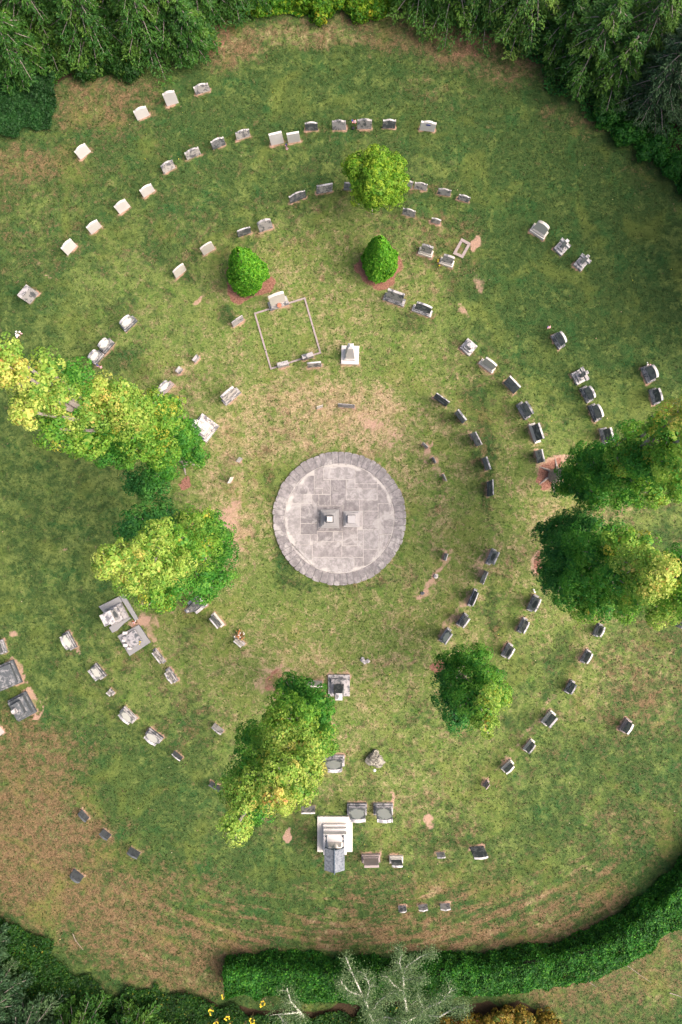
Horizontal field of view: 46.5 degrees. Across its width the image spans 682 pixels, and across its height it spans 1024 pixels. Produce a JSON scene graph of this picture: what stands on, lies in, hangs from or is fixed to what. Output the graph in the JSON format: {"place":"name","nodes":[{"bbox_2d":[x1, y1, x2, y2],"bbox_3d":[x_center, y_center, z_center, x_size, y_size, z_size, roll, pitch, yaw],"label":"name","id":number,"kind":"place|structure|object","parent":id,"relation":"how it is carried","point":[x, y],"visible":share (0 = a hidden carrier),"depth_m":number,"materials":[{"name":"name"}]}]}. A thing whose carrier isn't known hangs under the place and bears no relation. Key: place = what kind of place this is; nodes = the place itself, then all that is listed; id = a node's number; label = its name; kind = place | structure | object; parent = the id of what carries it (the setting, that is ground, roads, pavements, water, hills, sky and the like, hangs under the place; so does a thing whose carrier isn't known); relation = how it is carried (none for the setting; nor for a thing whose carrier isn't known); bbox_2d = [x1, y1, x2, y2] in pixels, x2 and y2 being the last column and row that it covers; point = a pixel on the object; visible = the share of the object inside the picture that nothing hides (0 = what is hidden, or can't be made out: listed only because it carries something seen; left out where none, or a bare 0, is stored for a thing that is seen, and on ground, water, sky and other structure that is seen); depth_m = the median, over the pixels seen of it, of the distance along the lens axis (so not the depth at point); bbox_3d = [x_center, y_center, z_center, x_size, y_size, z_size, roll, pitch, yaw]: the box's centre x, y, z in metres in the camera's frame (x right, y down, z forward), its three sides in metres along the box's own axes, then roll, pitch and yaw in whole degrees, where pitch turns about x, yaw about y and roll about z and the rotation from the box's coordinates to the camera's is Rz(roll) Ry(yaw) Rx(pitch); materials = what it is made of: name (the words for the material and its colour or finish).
{"place":"outdoors","nodes":[
{"label":"outdoors","id":0,"kind":"place"},
{"bbox_2d":[0,0,681,1023],"bbox_3d":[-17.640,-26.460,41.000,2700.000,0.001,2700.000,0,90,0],"label":"ground","id":1,"kind":"structure","parent":0,"point":[380,428],"depth_m":41.00,"materials":[{"name":"green plant"}]},
{"bbox_2d":[0,922,11,961],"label":"hemlock tree","id":2,"kind":"object","parent":1,"relation":"on","point":[4,938],"visible":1,"depth_m":40.18,"materials":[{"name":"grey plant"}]},
{"bbox_2d":[0,659,22,690],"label":"tomb","id":3,"kind":"object","parent":1,"relation":"on","point":[10,675],"visible":1,"depth_m":40.58,"materials":[{"name":"stone"}]},
{"bbox_2d":[0,957,35,1022],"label":"hemlock tree","id":4,"kind":"object","parent":1,"relation":"on","point":[6,998],"visible":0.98,"depth_m":39.51,"materials":[{"name":"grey plant"}]},
{"bbox_2d":[8,691,36,721],"bbox_3d":[-16.430,10.014,40.542,1.041,1.123,1.234,-28,90,0],"label":"tomb","id":5,"kind":"object","parent":1,"relation":"on","point":[21,706],"visible":1,"depth_m":40.50,"materials":[{"name":"stone"}]},
{"bbox_2d":[17,284,38,303],"bbox_3d":[-15.935,-11.086,40.432,0.240,1.256,0.720,41,91,0],"label":"headstone","id":6,"kind":"object","parent":1,"relation":"on","point":[27,294],"visible":1,"depth_m":40.15,"materials":[{"name":"grey stone"}]},
{"bbox_2d":[0,59,56,137],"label":"ivy bank","id":7,"kind":"structure","parent":1,"relation":"on","point":[28,112],"depth_m":40.63,"materials":[{"name":"green plant"}]},
{"bbox_2d":[0,8,64,95],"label":"hemlock tree","id":8,"kind":"object","parent":1,"relation":"on","point":[13,59],"visible":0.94,"depth_m":38.98,"materials":[{"name":"green plant"}]},
{"bbox_2d":[0,987,76,1023],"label":"hemlock tree","id":9,"kind":"object","parent":1,"relation":"on","point":[28,1014],"visible":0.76,"depth_m":39.55,"materials":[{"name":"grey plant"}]},
{"bbox_2d":[0,0,84,76],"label":"hemlock tree","id":10,"kind":"object","parent":1,"relation":"on","point":[34,5],"visible":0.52,"depth_m":38.63,"materials":[{"name":"green plant"}]},
{"bbox_2d":[59,631,77,649],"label":"monument","id":11,"kind":"object","parent":1,"relation":"on","point":[67,640],"visible":1,"depth_m":40.56,"materials":[{"name":"stone"}]},
{"bbox_2d":[27,0,114,56],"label":"hemlock tree","id":12,"kind":"object","parent":1,"relation":"on","point":[57,38],"visible":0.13,"depth_m":39.44,"materials":[{"name":"green plant"}]},
{"bbox_2d":[39,990,111,1023],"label":"hemlock tree","id":13,"kind":"object","parent":1,"relation":"on","point":[80,1020],"visible":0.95,"depth_m":39.92,"materials":[{"name":"green plant"}]},
{"bbox_2d":[71,49,101,82],"bbox_3d":[-13.032,-22.735,40.527,1.451,1.102,1.634,22,90,0],"label":"shrub","id":14,"kind":"object","parent":1,"relation":"on","point":[88,72],"visible":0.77,"depth_m":40.36,"materials":[{"name":"green plant"}]},
{"bbox_2d":[45,0,138,75],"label":"hemlock tree","id":15,"kind":"object","parent":1,"relation":"on","point":[87,17],"visible":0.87,"depth_m":38.65,"materials":[{"name":"green plant"}]},
{"bbox_2d":[88,663,106,680],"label":"monument","id":16,"kind":"object","parent":1,"relation":"on","point":[96,672],"visible":1,"depth_m":40.51,"materials":[{"name":"stone"}]},
{"bbox_2d":[0,331,210,503],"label":"maple tree","id":17,"kind":"object","parent":1,"relation":"on","point":[88,415],"visible":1,"depth_m":28.48,"materials":[{"name":"green plant"}]},
{"bbox_2d":[98,51,124,75],"bbox_3d":[-11.679,-22.968,40.574,1.565,1.005,1.263,15,90,0],"label":"shrub","id":18,"kind":"object","parent":1,"relation":"on","point":[105,63],"visible":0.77,"depth_m":40.32,"materials":[{"name":"green plant"}]},
{"bbox_2d":[99,596,138,632],"bbox_3d":[-11.489,5.208,40.240,1.542,1.680,1.553,-28,90,0],"label":"family tomb","id":19,"kind":"object","parent":1,"relation":"on","point":[114,614],"visible":0.96,"depth_m":40.88,"materials":[{"name":"stone"}]},
{"bbox_2d":[91,0,154,59],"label":"hemlock tree","id":20,"kind":"object","parent":1,"relation":"on","point":[108,2],"visible":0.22,"depth_m":38.81,"materials":[{"name":"green plant"}]},
{"bbox_2d":[108,52,144,84],"bbox_3d":[-10.968,-22.710,40.549,1.853,1.067,1.471,0,90,0],"label":"shrub","id":21,"kind":"object","parent":1,"relation":"on","point":[129,73],"visible":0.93,"depth_m":40.38,"materials":[{"name":"green plant"}]},
{"bbox_2d":[118,706,137,724],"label":"monument","id":22,"kind":"object","parent":1,"relation":"on","point":[126,715],"visible":1,"depth_m":40.54,"materials":[{"name":"stone"}]},
{"bbox_2d":[23,3,233,84],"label":"undergrowth","id":23,"kind":"object","parent":1,"relation":"on","point":[58,76],"visible":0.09,"depth_m":40.70,"materials":[{"name":"green plant"}]},
{"bbox_2d":[119,315,137,331],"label":"monument","id":24,"kind":"object","parent":1,"relation":"on","point":[127,322],"visible":1,"depth_m":40.55,"materials":[{"name":"stone"}]},
{"bbox_2d":[118,625,150,655],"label":"raised tomb monument","id":25,"kind":"structure","parent":1,"relation":"on","point":[130,639],"depth_m":40.86,"materials":[{"name":"stone"}]},
{"bbox_2d":[0,917,269,1023],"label":"undergrowth","id":26,"kind":"object","parent":1,"relation":"on","point":[30,955],"visible":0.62,"depth_m":40.74,"materials":[{"name":"green plant"}]},
{"bbox_2d":[103,0,179,86],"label":"hemlock tree","id":27,"kind":"object","parent":1,"relation":"on","point":[127,8],"visible":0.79,"depth_m":38.67,"materials":[{"name":"green plant"}]},
{"bbox_2d":[109,993,175,1023],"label":"hemlock tree","id":28,"kind":"object","parent":1,"relation":"on","point":[125,1018],"visible":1,"depth_m":40.10,"materials":[{"name":"green plant"}]},
{"bbox_2d":[144,727,163,745],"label":"monument","id":29,"kind":"object","parent":1,"relation":"on","point":[153,737],"visible":1,"depth_m":40.51,"materials":[{"name":"stone"}]},
{"bbox_2d":[90,497,239,614],"bbox_3d":[-7.092,1.671,33.706,4.802,14.787,4.781,0,90,0],"label":"maple tree","id":30,"kind":"object","parent":1,"relation":"on","point":[169,548],"visible":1,"depth_m":30.89,"materials":[{"name":"green plant"}]},
{"bbox_2d":[162,90,178,105],"bbox_3d":[-8.708,-21.124,40.490,0.619,1.146,0.110,-17,87,0],"label":"headstone","id":31,"kind":"object","parent":1,"relation":"on","point":[169,97],"visible":1,"depth_m":40.37,"materials":[{"name":"white stone"}]},
{"bbox_2d":[141,0,221,68],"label":"hemlock tree","id":32,"kind":"object","parent":1,"relation":"on","point":[156,7],"visible":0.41,"depth_m":38.73,"materials":[{"name":"green plant"}]},
{"bbox_2d":[162,0,216,68],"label":"hemlock tree","id":33,"kind":"object","parent":1,"relation":"on","point":[192,33],"visible":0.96,"depth_m":38.79,"materials":[{"name":"green plant"}]},
{"bbox_2d":[191,413,218,442],"bbox_3d":[-7.043,-4.343,39.622,1.099,2.915,1.099,37,90,0],"label":"statue monument","id":34,"kind":"object","parent":1,"relation":"on","point":[208,426],"visible":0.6,"depth_m":40.66,"materials":[{"name":"grey stone"}]},
{"bbox_2d":[188,0,254,53],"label":"hemlock tree","id":35,"kind":"object","parent":1,"relation":"on","point":[212,7],"visible":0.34,"depth_m":39.66,"materials":[{"name":"green plant"}]},
{"bbox_2d":[220,386,240,405],"bbox_3d":[-5.658,-5.952,40.090,1.046,1.980,0.358,-41,90,0],"label":"monument","id":36,"kind":"object","parent":1,"relation":"on","point":[230,394],"visible":1,"depth_m":40.26,"materials":[{"name":"stone"}]},
{"bbox_2d":[215,0,271,29],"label":"hemlock tree","id":37,"kind":"object","parent":1,"relation":"on","point":[240,6],"visible":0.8,"depth_m":39.91,"materials":[{"name":"green plant"}]},
{"bbox_2d":[226,246,270,297],"bbox_3d":[-4.798,-12.117,38.738,2.203,4.726,2.173,-43,90,0],"label":"clipped conifer","id":38,"kind":"object","parent":1,"relation":"on","point":[247,272],"visible":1,"depth_m":38.83,"materials":[{"name":"green plant"}]},
{"bbox_2d":[213,669,338,847],"bbox_3d":[-2.347,9.182,32.771,4.431,16.658,3.076,-27,90,0],"label":"maple tree","id":39,"kind":"object","parent":1,"relation":"on","point":[300,712],"visible":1,"depth_m":28.51,"materials":[{"name":"green plant"}]},
{"bbox_2d":[267,291,288,310],"bbox_3d":[-3.212,-10.709,40.096,1.042,1.968,0.555,-20,90,0],"label":"monument","id":40,"kind":"object","parent":1,"relation":"on","point":[277,300],"visible":1,"depth_m":40.22,"materials":[{"name":"stone"}]},
{"bbox_2d":[267,0,295,11],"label":"shrub","id":41,"kind":"object","parent":1,"relation":"on","point":[275,3],"visible":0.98,"depth_m":40.39,"materials":[{"name":"green plant"}]},
{"bbox_2d":[254,297,320,369],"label":"plot kerb","id":42,"kind":"structure","parent":1,"relation":"on","point":[304,299],"depth_m":40.95,"materials":[{"name":"stone"}]},
{"bbox_2d":[266,981,311,1023],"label":"birch tree","id":43,"kind":"object","parent":1,"relation":"on","point":[292,1004],"visible":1,"depth_m":38.83,"materials":[{"name":"green plant"}]},
{"bbox_2d":[306,0,333,27],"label":"shrub","id":44,"kind":"object","parent":1,"relation":"on","point":[319,13],"visible":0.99,"depth_m":40.19,"materials":[{"name":"green plant"}]},
{"bbox_2d":[236,4,420,18],"bbox_3d":[-0.498,-26.522,40.733,10.126,0.555,2.282,0,90,0],"label":"bramble","id":45,"kind":"object","parent":1,"relation":"on","point":[292,11],"visible":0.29,"depth_m":40.76,"materials":[{"name":"green plant"}]},
{"bbox_2d":[323,754,344,772],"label":"monument","id":46,"kind":"object","parent":1,"relation":"on","point":[334,763],"visible":0.76,"depth_m":40.05,"materials":[{"name":"stone"}]},
{"bbox_2d":[317,816,352,874],"bbox_3d":[-0.315,16.604,39.556,1.820,3.047,1.820,0,90,0],"label":"monument","id":47,"kind":"object","parent":1,"relation":"on","point":[334,839],"visible":1,"depth_m":40.05,"materials":[{"name":"beige stone"}]},
{"bbox_2d":[272,452,405,585],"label":"round platform","id":48,"kind":"structure","parent":1,"relation":"on","point":[368,489],"depth_m":40.87,"materials":[{"name":"stone"}]},
{"bbox_2d":[318,507,341,530],"bbox_3d":[-0.574,0.349,40.145,1.240,1.420,1.240,0,90,0],"label":"pedestal","id":49,"kind":"object","parent":48,"relation":"on","point":[329,518],"visible":1,"depth_m":40.59,"materials":[{"name":"stone"}]},
{"bbox_2d":[343,511,359,526],"bbox_3d":[0.540,0.371,40.545,0.838,0.620,0.838,0,90,0],"label":"pedestal","id":50,"kind":"object","parent":48,"relation":"on","point":[351,518],"visible":1,"depth_m":40.66,"materials":[{"name":"grey stone"}]},
{"bbox_2d":[328,674,349,699],"bbox_3d":[-0.107,8.941,39.965,1.120,2.230,1.100,0,90,0],"label":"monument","id":51,"kind":"object","parent":1,"relation":"on","point":[339,686],"visible":0.91,"depth_m":40.64,"materials":[{"name":"grey stone"}]},
{"bbox_2d":[341,343,358,364],"bbox_3d":[0.468,-8.092,39.800,0.910,2.560,0.950,2,90,0],"label":"obelisk","id":52,"kind":"object","parent":1,"relation":"on","point":[349,353],"visible":1,"depth_m":40.78,"materials":[{"name":"white stone"}]},
{"bbox_2d":[347,802,366,822],"bbox_3d":[0.821,15.304,40.087,1.016,1.980,0.608,0,90,0],"label":"monument","id":53,"kind":"object","parent":1,"relation":"on","point":[356,812],"visible":1,"depth_m":40.32,"materials":[{"name":"stone"}]},
{"bbox_2d":[270,1005,456,1023],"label":"undergrowth","id":54,"kind":"object","parent":1,"relation":"on","point":[321,1019],"visible":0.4,"depth_m":40.76,"materials":[{"name":"green plant"}]},
{"bbox_2d":[348,0,388,24],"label":"shrub","id":55,"kind":"object","parent":1,"relation":"on","point":[361,14],"visible":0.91,"depth_m":40.25,"materials":[{"name":"green plant"}]},
{"bbox_2d":[328,950,411,1023],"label":"birch tree","id":56,"kind":"object","parent":1,"relation":"on","point":[372,1015],"visible":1,"depth_m":37.96,"materials":[{"name":"green plant"}]},
{"bbox_2d":[362,853,379,867],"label":"monument","id":57,"kind":"object","parent":1,"relation":"on","point":[370,860],"visible":1,"depth_m":40.53,"materials":[{"name":"stone"}]},
{"bbox_2d":[340,143,410,212],"bbox_3d":[1.650,-15.773,38.620,3.372,4.961,3.016,0,90,0],"label":"tree","id":58,"kind":"object","parent":1,"relation":"on","point":[377,179],"visible":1,"depth_m":37.14,"materials":[{"name":"green plant"}]},
{"bbox_2d":[365,749,385,771],"bbox_3d":[1.767,12.800,40.728,0.906,0.721,0.944,-41,90,0],"label":"rock cairn","id":59,"kind":"object","parent":1,"relation":"on","point":[374,758],"visible":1,"depth_m":40.64,"materials":[{"name":"white stone"}]},
{"bbox_2d":[360,235,398,283],"bbox_3d":[1.962,-12.648,38.886,1.980,4.432,2.045,0,90,0],"label":"clipped conifer","id":60,"kind":"object","parent":1,"relation":"on","point":[379,258],"visible":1,"depth_m":39.01,"materials":[{"name":"green plant"}]},
{"bbox_2d":[373,802,392,822],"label":"monument","id":61,"kind":"object","parent":1,"relation":"on","point":[383,812],"visible":1,"depth_m":40.34,"materials":[{"name":"grey stone"}]},
{"bbox_2d":[383,288,405,306],"bbox_3d":[2.752,-10.945,40.210,1.128,1.738,0.386,20,90,0],"label":"monument","id":62,"kind":"object","parent":1,"relation":"on","point":[395,297],"visible":1,"depth_m":40.32,"materials":[{"name":"grey stone"}]},
{"bbox_2d":[376,939,441,1021],"bbox_3d":[2.940,22.809,38.869,2.888,4.643,5.823,9,90,0],"label":"birch tree","id":63,"kind":"object","parent":1,"relation":"on","point":[412,979],"visible":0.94,"depth_m":37.52,"materials":[{"name":"green plant"}]},
{"bbox_2d":[385,0,453,42],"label":"hemlock tree","id":64,"kind":"object","parent":1,"relation":"on","point":[412,18],"visible":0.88,"depth_m":39.75,"materials":[{"name":"green plant"}]},
{"bbox_2d":[411,301,432,317],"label":"monument","id":65,"kind":"object","parent":1,"relation":"on","point":[421,308],"visible":1,"depth_m":40.42,"materials":[{"name":"stone"}]},
{"bbox_2d":[392,978,475,1023],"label":"birch tree","id":66,"kind":"object","parent":1,"relation":"on","point":[421,1008],"visible":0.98,"depth_m":38.26,"materials":[{"name":"green plant"}]},
{"bbox_2d":[403,0,495,53],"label":"hemlock tree","id":67,"kind":"object","parent":1,"relation":"on","point":[459,8],"visible":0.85,"depth_m":39.71,"materials":[{"name":"green plant"}]},
{"bbox_2d":[222,855,681,1005],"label":"hedge","id":68,"kind":"object","parent":1,"relation":"on","point":[499,973],"visible":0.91,"depth_m":39.55,"materials":[{"name":"green plant"}]},
{"bbox_2d":[456,1012,483,1023],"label":"shrub","id":69,"kind":"object","parent":1,"relation":"on","point":[476,1019],"visible":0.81,"depth_m":40.34,"materials":[{"name":"yellow plant"}]},
{"bbox_2d":[430,642,513,739],"bbox_3d":[5.759,7.851,36.051,3.722,10.097,3.159,-27,90,0],"label":"maple tree","id":70,"kind":"object","parent":1,"relation":"on","point":[474,696],"visible":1,"depth_m":34.78,"materials":[{"name":"green plant"}]},
{"bbox_2d":[470,846,487,859],"bbox_3d":[7.034,17.354,40.427,0.713,1.273,0.110,-5,93,-1],"label":"headstone","id":71,"kind":"object","parent":1,"relation":"on","point":[479,852],"visible":1,"depth_m":40.29,"materials":[{"name":"stone"}]},
{"bbox_2d":[434,0,535,57],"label":"hemlock tree","id":72,"kind":"object","parent":1,"relation":"on","point":[477,4],"visible":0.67,"depth_m":39.56,"materials":[{"name":"green plant"}]},
{"bbox_2d":[478,357,496,373],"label":"monument","id":73,"kind":"object","parent":1,"relation":"on","point":[488,364],"visible":1,"depth_m":40.42,"materials":[{"name":"beige stone"}]},
{"bbox_2d":[480,1004,517,1023],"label":"shrub","id":74,"kind":"object","parent":1,"relation":"on","point":[505,1015],"visible":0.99,"depth_m":40.08,"materials":[{"name":"yellow plant"}]},
{"bbox_2d":[478,0,564,62],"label":"hemlock tree","id":75,"kind":"object","parent":1,"relation":"on","point":[546,5],"visible":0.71,"depth_m":38.84,"materials":[{"name":"green plant"}]},
{"bbox_2d":[513,1004,536,1023],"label":"shrub","id":76,"kind":"object","parent":1,"relation":"on","point":[522,1015],"visible":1,"depth_m":40.06,"materials":[{"name":"yellow plant"}]},
{"bbox_2d":[516,401,533,419],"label":"monument","id":77,"kind":"object","parent":1,"relation":"on","point":[525,409],"visible":1,"depth_m":40.35,"materials":[{"name":"grey stone"}]},
{"bbox_2d":[528,423,544,443],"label":"monument","id":78,"kind":"object","parent":1,"relation":"on","point":[536,431],"visible":1,"depth_m":40.39,"materials":[{"name":"beige stone"}]},
{"bbox_2d":[529,220,549,240],"bbox_3d":[10.204,-14.454,40.396,0.884,1.373,0.469,34,89,0],"label":"monument","id":79,"kind":"object","parent":1,"relation":"on","point":[539,229],"visible":1,"depth_m":40.53,"materials":[{"name":"beige stone"}]},
{"bbox_2d":[533,1007,562,1023],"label":"shrub","id":80,"kind":"object","parent":1,"relation":"on","point":[546,1017],"visible":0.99,"depth_m":40.30,"materials":[{"name":"yellow plant"}]},
{"bbox_2d":[540,709,557,727],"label":"monument","id":81,"kind":"object","parent":1,"relation":"on","point":[549,719],"visible":1,"depth_m":40.53,"materials":[{"name":"beige stone"}]},
{"bbox_2d":[426,0,681,186],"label":"woodland floor plants","id":82,"kind":"object","parent":1,"relation":"on","point":[672,125],"visible":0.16,"depth_m":40.80,"materials":[{"name":"green plant"}]},
{"bbox_2d":[524,0,592,82],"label":"hemlock tree","id":83,"kind":"object","parent":1,"relation":"on","point":[562,23],"visible":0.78,"depth_m":38.41,"materials":[{"name":"green plant"}]},
{"bbox_2d":[550,331,566,349],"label":"monument","id":84,"kind":"object","parent":1,"relation":"on","point":[559,339],"visible":1,"depth_m":40.49,"materials":[{"name":"grey stone"}]},
{"bbox_2d":[553,237,570,255],"bbox_3d":[11.334,-13.584,40.415,0.620,1.330,0.540,43,90,0],"label":"stone cross","id":85,"kind":"object","parent":1,"relation":"on","point":[562,246],"visible":1,"depth_m":40.64,"materials":[{"name":"stone"}]},
{"bbox_2d":[570,367,588,385],"bbox_3d":[12.282,-6.970,40.365,0.630,1.430,0.720,-28,90,0],"label":"stone cross","id":86,"kind":"object","parent":1,"relation":"on","point":[580,376],"visible":1,"depth_m":40.64,"materials":[{"name":"stone"}]},
{"bbox_2d":[573,253,590,271],"bbox_3d":[12.350,-12.791,40.390,0.620,1.380,0.562,41,90,0],"label":"stone cross","id":87,"kind":"object","parent":1,"relation":"on","point":[581,262],"visible":1,"depth_m":40.64,"materials":[{"name":"stone"}]},
{"bbox_2d":[579,385,595,403],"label":"monument","id":88,"kind":"object","parent":1,"relation":"on","point":[588,394],"visible":1,"depth_m":40.54,"materials":[{"name":"grey stone"}]},
{"bbox_2d":[544,0,633,102],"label":"hemlock tree","id":89,"kind":"object","parent":1,"relation":"on","point":[607,13],"visible":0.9,"depth_m":37.31,"materials":[{"name":"green plant"}]},
{"bbox_2d":[587,403,603,421],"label":"monument","id":90,"kind":"object","parent":1,"relation":"on","point":[596,412],"visible":1,"depth_m":40.53,"materials":[{"name":"stone"}]},
{"bbox_2d":[530,506,681,630],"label":"maple tree","id":91,"kind":"object","parent":1,"relation":"on","point":[630,569],"visible":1,"depth_m":30.86,"materials":[{"name":"green plant"}]},
{"bbox_2d":[571,31,647,119],"bbox_3d":[13.358,-21.541,38.504,3.489,5.199,3.166,32,90,0],"label":"hemlock tree","id":92,"kind":"object","parent":1,"relation":"on","point":[618,71],"visible":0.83,"depth_m":38.10,"materials":[{"name":"green plant"}]},
{"bbox_2d":[591,101,629,130],"bbox_3d":[13.721,-20.253,40.370,1.852,1.405,1.299,-13,90,0],"label":"shrub","id":93,"kind":"object","parent":1,"relation":"on","point":[604,119],"visible":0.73,"depth_m":40.21,"materials":[{"name":"green plant"}]},
{"bbox_2d":[540,389,681,515],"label":"maple tree","id":94,"kind":"object","parent":1,"relation":"on","point":[645,458],"visible":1,"depth_m":29.94,"materials":[{"name":"green plant"}]},
{"bbox_2d":[610,119,648,147],"bbox_3d":[14.662,-19.286,40.384,1.752,1.374,1.331,0,90,0],"label":"shrub","id":95,"kind":"object","parent":1,"relation":"on","point":[623,135],"visible":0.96,"depth_m":40.07,"materials":[{"name":"green plant"}]},
{"bbox_2d":[599,0,681,103],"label":"hemlock tree","id":96,"kind":"object","parent":1,"relation":"on","point":[651,24],"visible":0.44,"depth_m":36.38,"materials":[{"name":"green plant"}]},
{"bbox_2d":[609,24,681,141],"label":"hemlock tree","id":97,"kind":"object","parent":1,"relation":"on","point":[667,67],"visible":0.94,"depth_m":38.17,"materials":[{"name":"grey plant"}]},
{"bbox_2d":[640,365,658,383],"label":"monument","id":98,"kind":"object","parent":1,"relation":"on","point":[650,373],"visible":0.98,"depth_m":40.52,"materials":[{"name":"grey stone"}]},
{"bbox_2d":[633,133,673,166],"bbox_3d":[15.905,-18.402,40.360,1.989,1.436,1.748,0,90,0],"label":"shrub","id":99,"kind":"object","parent":1,"relation":"on","point":[657,146],"visible":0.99,"depth_m":40.15,"materials":[{"name":"green plant"}]},
{"bbox_2d":[648,388,662,404],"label":"monument","id":100,"kind":"object","parent":1,"relation":"on","point":[656,395],"visible":0.99,"depth_m":40.62,"materials":[{"name":"grey stone"}]},
{"bbox_2d":[662,151,681,179],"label":"shrub","id":101,"kind":"object","parent":1,"relation":"on","point":[672,168],"visible":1,"depth_m":40.02,"materials":[{"name":"green plant"}]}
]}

